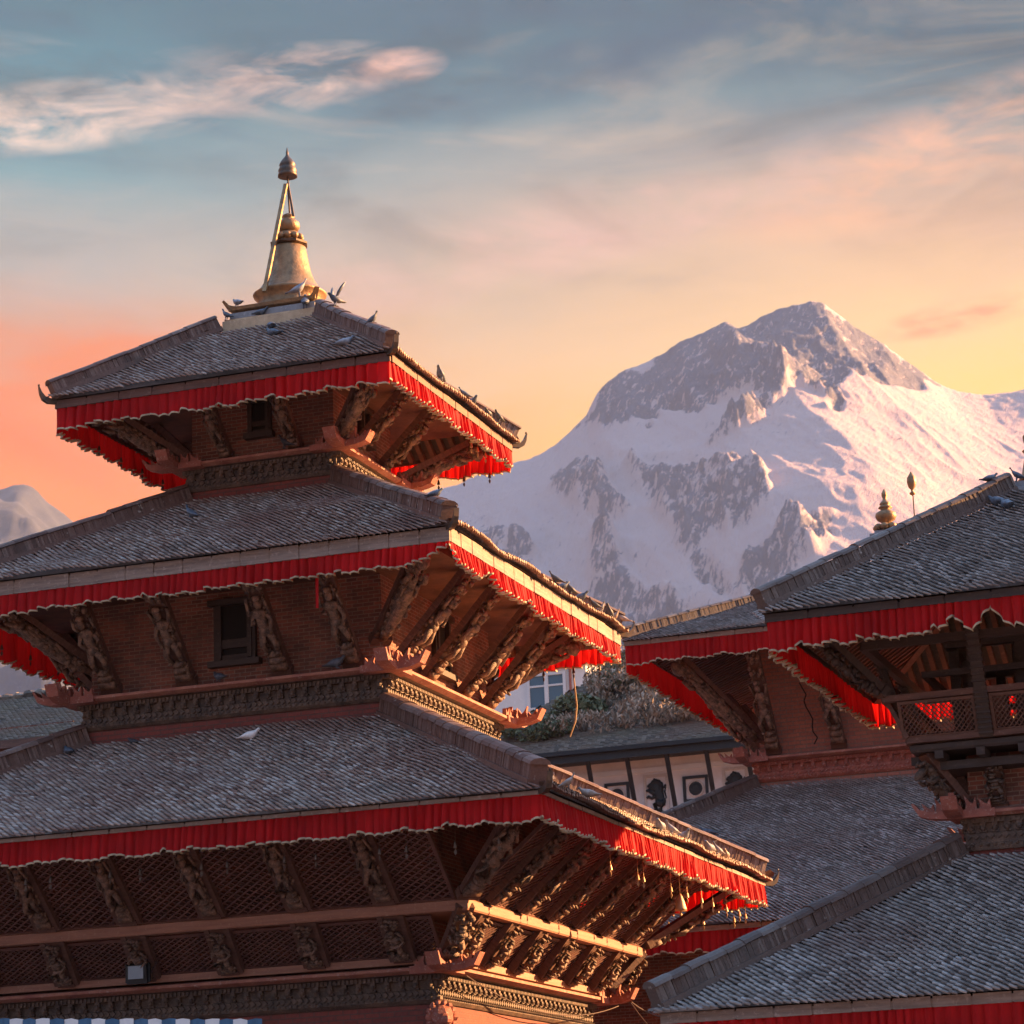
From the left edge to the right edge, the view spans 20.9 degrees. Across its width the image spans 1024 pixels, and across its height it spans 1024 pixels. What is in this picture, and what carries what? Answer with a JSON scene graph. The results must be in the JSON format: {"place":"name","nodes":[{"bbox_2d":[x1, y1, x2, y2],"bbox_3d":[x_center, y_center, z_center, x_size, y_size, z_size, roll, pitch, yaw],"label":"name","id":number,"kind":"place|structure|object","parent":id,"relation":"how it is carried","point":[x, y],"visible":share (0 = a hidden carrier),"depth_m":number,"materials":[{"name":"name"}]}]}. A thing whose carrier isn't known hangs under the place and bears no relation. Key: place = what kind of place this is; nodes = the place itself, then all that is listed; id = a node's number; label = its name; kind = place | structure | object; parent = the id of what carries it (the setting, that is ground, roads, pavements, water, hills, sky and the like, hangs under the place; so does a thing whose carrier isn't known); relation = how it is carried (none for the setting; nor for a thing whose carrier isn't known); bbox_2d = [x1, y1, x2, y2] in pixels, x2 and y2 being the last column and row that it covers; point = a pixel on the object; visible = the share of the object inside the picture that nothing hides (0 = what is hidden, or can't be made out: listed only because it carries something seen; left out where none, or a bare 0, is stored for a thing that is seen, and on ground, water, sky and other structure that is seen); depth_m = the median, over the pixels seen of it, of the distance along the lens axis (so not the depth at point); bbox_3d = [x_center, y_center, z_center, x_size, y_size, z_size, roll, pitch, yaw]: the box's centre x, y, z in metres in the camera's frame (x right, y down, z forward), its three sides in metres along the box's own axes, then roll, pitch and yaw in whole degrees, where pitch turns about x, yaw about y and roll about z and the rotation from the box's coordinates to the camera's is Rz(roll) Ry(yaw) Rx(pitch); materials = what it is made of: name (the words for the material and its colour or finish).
{"place":"outdoors","nodes":[
{"label":"outdoors","id":0,"kind":"place"},
{"bbox_2d":[0,484,72,695],"bbox_3d":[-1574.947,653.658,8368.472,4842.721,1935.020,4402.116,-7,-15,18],"label":"mountain range","id":1,"kind":"structure","parent":0,"point":[26,510],"depth_m":8936.01,"materials":[{"name":"snow"}]},
{"bbox_2d":[0,688,83,751],"bbox_3d":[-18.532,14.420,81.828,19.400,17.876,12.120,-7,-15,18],"label":"roof","id":2,"kind":"structure","parent":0,"point":[25,717],"depth_m":78.14,"materials":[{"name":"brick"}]},
{"bbox_2d":[0,0,1023,521],"label":"sky","id":3,"kind":"structure","parent":0,"point":[542,200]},
{"bbox_2d":[500,662,753,811],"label":"palace building","id":4,"kind":"structure","parent":0,"point":[658,767],"depth_m":98.53,"materials":[{"name":"paint"}]},
{"bbox_2d":[499,663,636,741],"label":"bush","id":5,"kind":"object","parent":4,"relation":"on","point":[585,702],"visible":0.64,"depth_m":101.89,"materials":[{"name":"green plant"}]},
{"bbox_2d":[542,638,658,735],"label":"bush","id":6,"kind":"object","parent":4,"relation":"on","point":[599,686],"visible":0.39,"depth_m":102.37,"materials":[{"name":"green plant"}]},
{"bbox_2d":[604,782,629,798],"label":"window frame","id":7,"kind":"structure","parent":4,"relation":"in","point":[618,790],"depth_m":98.93,"materials":[{"name":"black paint"}]},
{"bbox_2d":[608,684,684,728],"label":"bush","id":8,"kind":"object","parent":4,"relation":"on","point":[634,702],"visible":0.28,"depth_m":100.14,"materials":[{"name":"green plant"}]},
{"bbox_2d":[645,702,698,723],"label":"bush","id":9,"kind":"object","parent":4,"relation":"on","point":[687,715],"visible":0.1,"depth_m":99.62,"materials":[{"name":"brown plant"}]},
{"bbox_2d":[682,774,708,801],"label":"round window","id":10,"kind":"structure","parent":4,"relation":"in","point":[695,788],"depth_m":98.04,"materials":[{"name":"black paint"}]},
{"bbox_2d":[427,301,1023,651],"bbox_3d":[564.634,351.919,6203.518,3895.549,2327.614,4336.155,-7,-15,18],"label":"mountain","id":11,"kind":"structure","parent":0,"point":[723,461],"depth_m":6430.00,"materials":[{"name":"white snow"}]},
{"bbox_3d":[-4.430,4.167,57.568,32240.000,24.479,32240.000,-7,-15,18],"label":"ground","id":12,"kind":"structure","parent":0,"visible":0},
{"bbox_2d":[0,149,778,1023],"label":"pagoda temple","id":13,"kind":"structure","parent":12,"relation":"on","point":[400,703],"depth_m":53.72,"materials":[{"name":"brick"}]},
{"bbox_2d":[24,879,27,891],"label":"wind bell","id":14,"kind":"object","parent":13,"relation":"hanging from","point":[25,883],"visible":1,"depth_m":50.29,"materials":[{"name":"brown metal"}]},
{"bbox_2d":[48,864,51,889],"bbox_3d":[-8.349,6.416,50.226,0.072,0.840,0.069,2,-15,-15],"label":"wind bell","id":15,"kind":"object","parent":13,"relation":"hanging from","point":[50,882],"visible":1,"depth_m":50.14,"materials":[{"name":"brown metal"}]},
{"bbox_2d":[63,746,74,755],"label":"pigeon","id":16,"kind":"object","parent":13,"relation":"on","point":[68,750],"visible":1,"depth_m":54.73,"materials":[{"name":"stone"}]},
{"bbox_2d":[0,1018,261,1023],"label":"awning","id":17,"kind":"object","parent":13,"relation":"attached to","point":[120,1021],"visible":1,"depth_m":46.31,"materials":[{"name":"blue fabric"}]},
{"bbox_2d":[128,737,140,743],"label":"pigeon","id":18,"kind":"object","parent":13,"relation":"on","point":[133,740],"visible":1,"depth_m":54.70,"materials":[{"name":"grey"}]},
{"bbox_2d":[138,857,141,881],"bbox_3d":[-6.650,6.204,49.670,0.072,0.840,0.068,-8,-16,22],"label":"wind bell","id":19,"kind":"object","parent":13,"relation":"hanging from","point":[140,874],"visible":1,"depth_m":49.59,"materials":[{"name":"brown metal"}]},
{"bbox_2d":[125,960,156,984],"bbox_3d":[-6.939,8.550,51.751,0.678,0.505,0.311,-7,-15,18],"label":"floodlight","id":20,"kind":"object","parent":13,"relation":"attached to","point":[135,974],"visible":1,"depth_m":51.61,"materials":[{"name":"black paint"}]},
{"bbox_2d":[186,505,200,520],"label":"pigeon","id":21,"kind":"object","parent":13,"relation":"on","point":[191,512],"visible":1,"depth_m":55.86,"materials":[{"name":"stone"}]},
{"bbox_2d":[199,851,202,876],"bbox_3d":[-5.517,6.063,49.300,0.072,0.840,0.068,0,-15,-8],"label":"wind bell","id":22,"kind":"object","parent":13,"relation":"hanging from","point":[201,869],"visible":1,"depth_m":49.22,"materials":[{"name":"brown metal"}]},
{"bbox_2d":[213,671,226,681],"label":"pigeon","id":23,"kind":"object","parent":13,"relation":"on","point":[219,676],"visible":1,"depth_m":54.34,"materials":[{"name":"stone"}]},
{"bbox_2d":[222,309,234,320],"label":"pigeon","id":24,"kind":"object","parent":13,"relation":"on","point":[226,314],"visible":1,"depth_m":58.98,"materials":[{"name":"stone"}]},
{"bbox_2d":[207,596,262,668],"bbox_3d":[-5.478,2.377,54.882,1.111,1.360,0.240,-7,-15,18],"label":"window","id":25,"kind":"structure","parent":13,"relation":"in","point":[235,642],"depth_m":54.88,"materials":[{"name":"brown wood"}]},
{"bbox_2d":[233,299,243,305],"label":"pigeon","id":26,"kind":"object","parent":13,"relation":"on","point":[236,302],"visible":1,"depth_m":59.03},
{"bbox_2d":[236,727,259,740],"bbox_3d":[-5.072,4.279,53.381,0.474,0.246,0.216,-4,-15,8],"label":"pigeon","id":27,"kind":"object","parent":13,"relation":"on","point":[250,735],"visible":1,"depth_m":53.31,"materials":[{"name":"white"}]},
{"bbox_2d":[243,397,274,440],"bbox_3d":[-5.238,-1.960,57.533,0.645,0.900,0.240,-7,-15,18],"label":"window","id":28,"kind":"structure","parent":13,"relation":"in","point":[259,415],"depth_m":57.50,"materials":[{"name":"brown wood"}]},
{"bbox_2d":[251,307,267,314],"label":"pigeon","id":29,"kind":"object","parent":13,"relation":"on","point":[260,311],"visible":1,"depth_m":58.78,"materials":[{"name":"stone"}]},
{"bbox_2d":[267,322,275,327],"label":"pigeon","id":30,"kind":"object","parent":13,"relation":"on","point":[271,324],"visible":0.88,"depth_m":57.86,"materials":[{"name":"stone"}]},
{"bbox_2d":[266,328,282,335],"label":"pigeon","id":31,"kind":"object","parent":13,"relation":"on","point":[272,331],"visible":1,"depth_m":57.35,"materials":[{"name":"stone"}]},
{"bbox_2d":[282,852,285,869],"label":"wind bell","id":32,"kind":"object","parent":13,"relation":"hanging from","point":[284,860],"visible":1,"depth_m":48.72,"materials":[{"name":"brown metal"}]},
{"bbox_2d":[56,361,512,491],"bbox_3d":[-4.660,-1.430,59.013,7.596,0.591,7.597,-7,-15,18],"label":"eave valance","id":33,"kind":"object","parent":13,"relation":"attached to","point":[72,425],"visible":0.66,"depth_m":56.29,"materials":[{"name":"red fabric"}]},
{"bbox_2d":[279,434,294,448],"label":"pigeon","id":34,"kind":"object","parent":13,"relation":"on","point":[285,442],"visible":1,"depth_m":56.89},
{"bbox_2d":[285,278,306,296],"bbox_3d":[-4.564,-4.748,58.724,0.477,0.426,0.222,1,-15,-11],"label":"pigeon","id":35,"kind":"object","parent":13,"relation":"on","point":[298,288],"visible":1,"depth_m":58.65,"materials":[{"name":"white"}]},
{"bbox_2d":[301,294,308,308],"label":"pigeon","id":36,"kind":"object","parent":13,"relation":"on","point":[304,300],"visible":1,"depth_m":58.40,"materials":[{"name":"stone"}]},
{"bbox_2d":[0,541,620,692],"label":"eave valance","id":37,"kind":"object","parent":13,"relation":"attached to","point":[16,652],"visible":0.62,"depth_m":53.47,"materials":[{"name":"red fabric"}]},
{"bbox_2d":[29,643,31,665],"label":"wind bell","id":38,"kind":"object","parent":37,"relation":"hanging from","point":[30,657],"visible":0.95,"depth_m":57.65,"materials":[{"name":"brown metal"}]},
{"bbox_2d":[315,576,318,607],"bbox_3d":[-3.658,1.501,52.136,0.065,0.620,0.012,-7,-15,18],"label":"red ribbon","id":39,"kind":"object","parent":37,"relation":"hanging from","point":[317,590],"visible":1,"depth_m":52.13,"materials":[{"name":"fabric"}]},
{"bbox_2d":[570,666,577,736],"bbox_3d":[1.339,4.171,61.239,0.207,1.585,0.058,-7,-15,18],"label":"frayed cord","id":40,"kind":"object","parent":37,"relation":"hanging from","point":[576,705],"visible":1,"depth_m":61.18,"materials":[{"name":"red fabric"}]},
{"bbox_2d":[314,840,317,866],"bbox_3d":[-3.441,5.804,48.622,0.072,0.840,0.068,-15,-19,41],"label":"wind bell","id":41,"kind":"object","parent":13,"relation":"hanging from","point":[315,857],"visible":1,"depth_m":48.54,"materials":[{"name":"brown metal"}]},
{"bbox_2d":[322,655,345,668],"bbox_3d":[-3.441,2.903,53.688,0.493,0.255,0.224,-7,-15,18],"label":"pigeon","id":42,"kind":"object","parent":13,"relation":"on","point":[336,662],"visible":1,"depth_m":53.61,"materials":[{"name":"stone"}]},
{"bbox_2d":[327,281,346,305],"bbox_3d":[-3.599,-4.493,57.501,0.380,0.504,0.388,-4,-15,7],"label":"pigeon","id":43,"kind":"object","parent":13,"relation":"on","point":[334,299],"visible":1,"depth_m":57.40,"materials":[{"name":"stone"}]},
{"bbox_2d":[331,335,354,347],"bbox_3d":[-3.369,-3.403,55.359,0.474,0.246,0.216,-2,-14,-1],"label":"pigeon","id":44,"kind":"object","parent":13,"relation":"on","point":[344,341],"visible":1,"depth_m":55.29,"materials":[{"name":"white"}]},
{"bbox_2d":[357,406,376,451],"bbox_3d":[-3.096,-1.793,58.514,0.240,0.900,0.645,-7,-15,18],"label":"window","id":45,"kind":"structure","parent":13,"relation":"in","point":[368,412],"depth_m":58.52,"materials":[{"name":"brown wood"}]},
{"bbox_2d":[363,310,377,324],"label":"pigeon","id":46,"kind":"object","parent":13,"relation":"on","point":[372,318],"visible":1,"depth_m":55.50,"materials":[{"name":"stone"}]},
{"bbox_2d":[378,837,381,860],"bbox_3d":[-2.308,5.662,48.252,0.068,0.840,0.072,9,-18,-37],"label":"wind bell","id":47,"kind":"object","parent":13,"relation":"hanging from","point":[379,851],"visible":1,"depth_m":48.18,"materials":[{"name":"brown metal"}]},
{"bbox_2d":[0,794,767,915],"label":"eave valance","id":48,"kind":"object","parent":13,"relation":"attached to","point":[565,818],"visible":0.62,"depth_m":49.09,"materials":[{"name":"red fabric"}]},
{"bbox_2d":[405,838,407,858],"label":"wind bell","id":49,"kind":"object","parent":13,"relation":"hanging from","point":[406,851],"visible":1,"depth_m":48.02,"materials":[{"name":"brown metal"}]},
{"bbox_2d":[424,488,442,495],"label":"pigeon","id":50,"kind":"object","parent":13,"relation":"on","point":[435,493],"visible":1,"depth_m":52.05,"materials":[{"name":"stone"}]},
{"bbox_2d":[436,364,445,381],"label":"pigeon","id":51,"kind":"object","parent":13,"relation":"on","point":[440,374],"visible":1,"depth_m":56.81,"materials":[{"name":"stone"}]},
{"bbox_2d":[432,615,457,682],"bbox_3d":[-1.427,2.736,56.900,0.240,1.360,1.111,-7,-15,18],"label":"window","id":52,"kind":"structure","parent":13,"relation":"in","point":[442,634],"depth_m":56.99,"materials":[{"name":"brown wood"}]},
{"bbox_2d":[453,825,456,854],"bbox_3d":[-0.986,5.497,47.820,0.072,0.840,0.068,-3,-14,2],"label":"wind bell","id":53,"kind":"object","parent":13,"relation":"hanging from","point":[455,847],"visible":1,"depth_m":47.73,"materials":[{"name":"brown metal"}]},
{"bbox_2d":[458,387,472,399],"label":"pigeon","id":54,"kind":"object","parent":13,"relation":"on","point":[464,393],"visible":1,"depth_m":58.09,"materials":[{"name":"stone"}]},
{"bbox_2d":[464,395,476,405],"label":"pigeon","id":55,"kind":"object","parent":13,"relation":"on","point":[474,399],"visible":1,"depth_m":58.54,"materials":[{"name":"stone"}]},
{"bbox_2d":[484,407,491,416],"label":"pigeon","id":56,"kind":"object","parent":13,"relation":"on","point":[487,411],"visible":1,"depth_m":59.54,"materials":[{"name":"white"}]},
{"bbox_2d":[497,825,500,851],"bbox_3d":[-0.231,5.403,47.574,0.072,0.840,0.068,3,-15,-20],"label":"wind bell","id":57,"kind":"object","parent":13,"relation":"hanging from","point":[499,847],"visible":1,"depth_m":47.49,"materials":[{"name":"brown metal"}]},
{"bbox_2d":[495,409,504,422],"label":"pigeon","id":58,"kind":"object","parent":13,"relation":"on","point":[499,417],"visible":1,"depth_m":60.52,"materials":[{"name":"grey"}]},
{"bbox_2d":[466,975,618,1015],"bbox_3d":[0.732,9.711,54.971,0.019,0.448,9.503,-7,-15,18],"label":"cable","id":59,"kind":"object","parent":13,"relation":"attached to","point":[537,1010],"visible":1,"depth_m":54.31,"materials":[{"name":"rubber"}]},
{"bbox_2d":[549,570,565,582],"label":"pigeon","id":60,"kind":"object","parent":13,"relation":"on","point":[555,578],"visible":1,"depth_m":56.77,"materials":[{"name":"grey"}]},
{"bbox_2d":[558,581,569,589],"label":"pigeon","id":61,"kind":"object","parent":13,"relation":"on","point":[563,585],"visible":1,"depth_m":57.21,"materials":[{"name":"stone"}]},
{"bbox_2d":[558,773,574,789],"bbox_3d":[0.935,4.689,48.364,0.350,0.312,0.163,1,-15,-11],"label":"pigeon","id":62,"kind":"object","parent":13,"relation":"on","point":[567,782],"visible":0.93,"depth_m":48.31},
{"bbox_2d":[566,581,578,594],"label":"pigeon","id":63,"kind":"object","parent":13,"relation":"on","point":[571,589],"visible":1,"depth_m":57.70,"materials":[{"name":"white"}]},
{"bbox_2d":[576,590,588,601],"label":"pigeon","id":64,"kind":"object","parent":13,"relation":"on","point":[582,596],"visible":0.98,"depth_m":58.32,"materials":[{"name":"stone"}]},
{"bbox_2d":[578,787,602,796],"bbox_3d":[1.386,4.984,49.362,0.438,0.227,0.199,-4,-15,8],"label":"pigeon","id":65,"kind":"object","parent":13,"relation":"on","point":[588,792],"visible":0.95,"depth_m":49.30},
{"bbox_2d":[589,597,602,608],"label":"pigeon","id":66,"kind":"object","parent":13,"relation":"on","point":[594,604],"visible":1,"depth_m":59.21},
{"bbox_2d":[593,601,604,614],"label":"pigeon","id":67,"kind":"object","parent":13,"relation":"on","point":[600,609],"visible":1,"depth_m":59.64,"materials":[{"name":"grey"}]},
{"bbox_2d":[605,603,613,619],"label":"pigeon","id":68,"kind":"object","parent":13,"relation":"on","point":[608,611],"visible":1,"depth_m":60.18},
{"bbox_2d":[605,609,619,622],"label":"pigeon","id":69,"kind":"object","parent":13,"relation":"on","point":[616,615],"visible":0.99,"depth_m":60.64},
{"bbox_2d":[619,614,632,621],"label":"pigeon","id":70,"kind":"object","parent":13,"relation":"on","point":[623,618],"visible":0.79,"depth_m":61.32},
{"bbox_2d":[636,864,639,885],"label":"wind bell","id":71,"kind":"object","parent":13,"relation":"hanging from","point":[637,878],"visible":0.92,"depth_m":53.00,"materials":[{"name":"gold metal"}]},
{"bbox_2d":[630,1002,646,1023],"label":"cable","id":72,"kind":"object","parent":13,"relation":"attached to","point":[638,1013],"visible":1,"depth_m":58.93,"materials":[{"name":"rubber"}]},
{"bbox_2d":[642,870,645,887],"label":"wind bell","id":73,"kind":"object","parent":13,"relation":"hanging from","point":[643,878],"visible":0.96,"depth_m":53.36,"materials":[{"name":"gold metal"}]},
{"bbox_2d":[631,1002,659,1016],"bbox_3d":[4.021,10.436,62.311,0.030,1.960,6.155,-10,-16,27],"label":"cable","id":74,"kind":"object","parent":13,"relation":"attached to","point":[644,1010],"visible":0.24,"depth_m":59.97,"materials":[{"name":"rubber"}]},
{"bbox_2d":[655,818,665,830],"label":"pigeon","id":75,"kind":"object","parent":13,"relation":"on","point":[660,825],"visible":0.96,"depth_m":53.81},
{"bbox_2d":[669,875,672,897],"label":"wind bell","id":76,"kind":"object","parent":13,"relation":"hanging from","point":[670,890],"visible":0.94,"depth_m":55.12,"materials":[{"name":"gold metal"}]},
{"bbox_2d":[665,820,681,833],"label":"pigeon","id":77,"kind":"object","parent":13,"relation":"on","point":[671,828],"visible":0.88,"depth_m":54.61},
{"bbox_2d":[675,880,686,915],"bbox_3d":[3.369,7.524,55.838,0.260,1.210,0.260,-7,-15,18],"label":"tassel bell","id":78,"kind":"object","parent":13,"relation":"hanging from","point":[680,906],"visible":0.93,"depth_m":55.68,"materials":[{"name":"gold metal"}]},
{"bbox_2d":[678,828,689,837],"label":"pigeon","id":79,"kind":"object","parent":13,"relation":"on","point":[685,834],"visible":0.6,"depth_m":55.38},
{"bbox_2d":[700,827,717,833],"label":"pigeon","id":80,"kind":"object","parent":13,"relation":"on","point":[710,831],"visible":0.72,"depth_m":71.06,"materials":[{"name":"stone"}]},
{"bbox_2d":[704,840,715,851],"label":"pigeon","id":81,"kind":"object","parent":13,"relation":"on","point":[709,846],"visible":0.85,"depth_m":57.22,"materials":[{"name":"grey"}]},
{"bbox_2d":[713,841,725,855],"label":"pigeon","id":82,"kind":"object","parent":13,"relation":"on","point":[718,850],"visible":0.79,"depth_m":57.87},
{"bbox_2d":[721,848,729,858],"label":"pigeon","id":83,"kind":"object","parent":13,"relation":"on","point":[727,855],"visible":0.8,"depth_m":58.40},
{"bbox_2d":[493,664,596,712],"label":"white house","id":84,"kind":"structure","parent":12,"relation":"on","point":[534,692],"depth_m":119.98,"materials":[{"name":"paint"}]},
{"bbox_2d":[526,671,566,710],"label":"window","id":85,"kind":"structure","parent":84,"relation":"in","point":[539,692],"depth_m":119.95,"materials":[{"name":"white glass"}]},
{"bbox_2d":[591,489,1016,1023],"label":"brick temple","id":86,"kind":"structure","parent":12,"relation":"on","point":[816,805],"depth_m":72.91,"materials":[{"name":"grey tile"}]},
{"bbox_2d":[625,631,767,741],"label":"eave valance","id":87,"kind":"object","parent":86,"relation":"attached to","point":[642,668],"visible":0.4,"depth_m":73.17,"materials":[{"name":"red fabric"}]},
{"bbox_2d":[638,927,761,957],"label":"eave valance","id":88,"kind":"object","parent":86,"relation":"attached to","point":[703,941],"visible":0.04,"depth_m":65.48,"materials":[{"name":"red fabric"}]},
{"bbox_2d":[907,471,915,515],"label":"ornamental pole","id":89,"kind":"object","parent":86,"relation":"on","point":[911,480],"visible":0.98,"depth_m":78.00,"materials":[{"name":"brown metal"}]},
{"bbox_2d":[643,435,1023,1023],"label":"pagoda temple","id":90,"kind":"structure","parent":12,"relation":"on","point":[939,922],"depth_m":46.82,"materials":[{"name":"brick"}]},
{"bbox_2d":[677,1002,1023,1023],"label":"eave valance","id":91,"kind":"object","parent":90,"relation":"attached to","point":[1004,1013],"visible":1,"depth_m":42.98,"materials":[{"name":"red fabric"}]},
{"bbox_2d":[767,595,1023,729],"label":"eave valance","id":92,"kind":"object","parent":90,"relation":"attached to","point":[786,638],"visible":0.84,"depth_m":46.64,"materials":[{"name":"red fabric"}]},
{"bbox_2d":[979,473,997,481],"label":"pigeon","id":93,"kind":"object","parent":90,"relation":"on","point":[987,478],"visible":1,"depth_m":49.79,"materials":[{"name":"stone"}]},
{"bbox_2d":[988,495,1009,506],"bbox_3d":[8.642,-0.225,49.340,0.207,0.236,0.456,10,-19,-40],"label":"pigeon","id":94,"kind":"object","parent":90,"relation":"on","point":[995,500],"visible":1,"depth_m":49.30,"materials":[{"name":"stone"}]},
{"bbox_2d":[1001,499,1014,510],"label":"pigeon","id":95,"kind":"object","parent":90,"relation":"on","point":[1006,504],"visible":1,"depth_m":48.91,"materials":[{"name":"stone"}]},
{"bbox_2d":[1009,467,1023,481],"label":"pigeon","id":96,"kind":"object","parent":90,"relation":"on","point":[1017,475],"visible":1,"depth_m":50.07,"materials":[{"name":"stone"}]}
]}

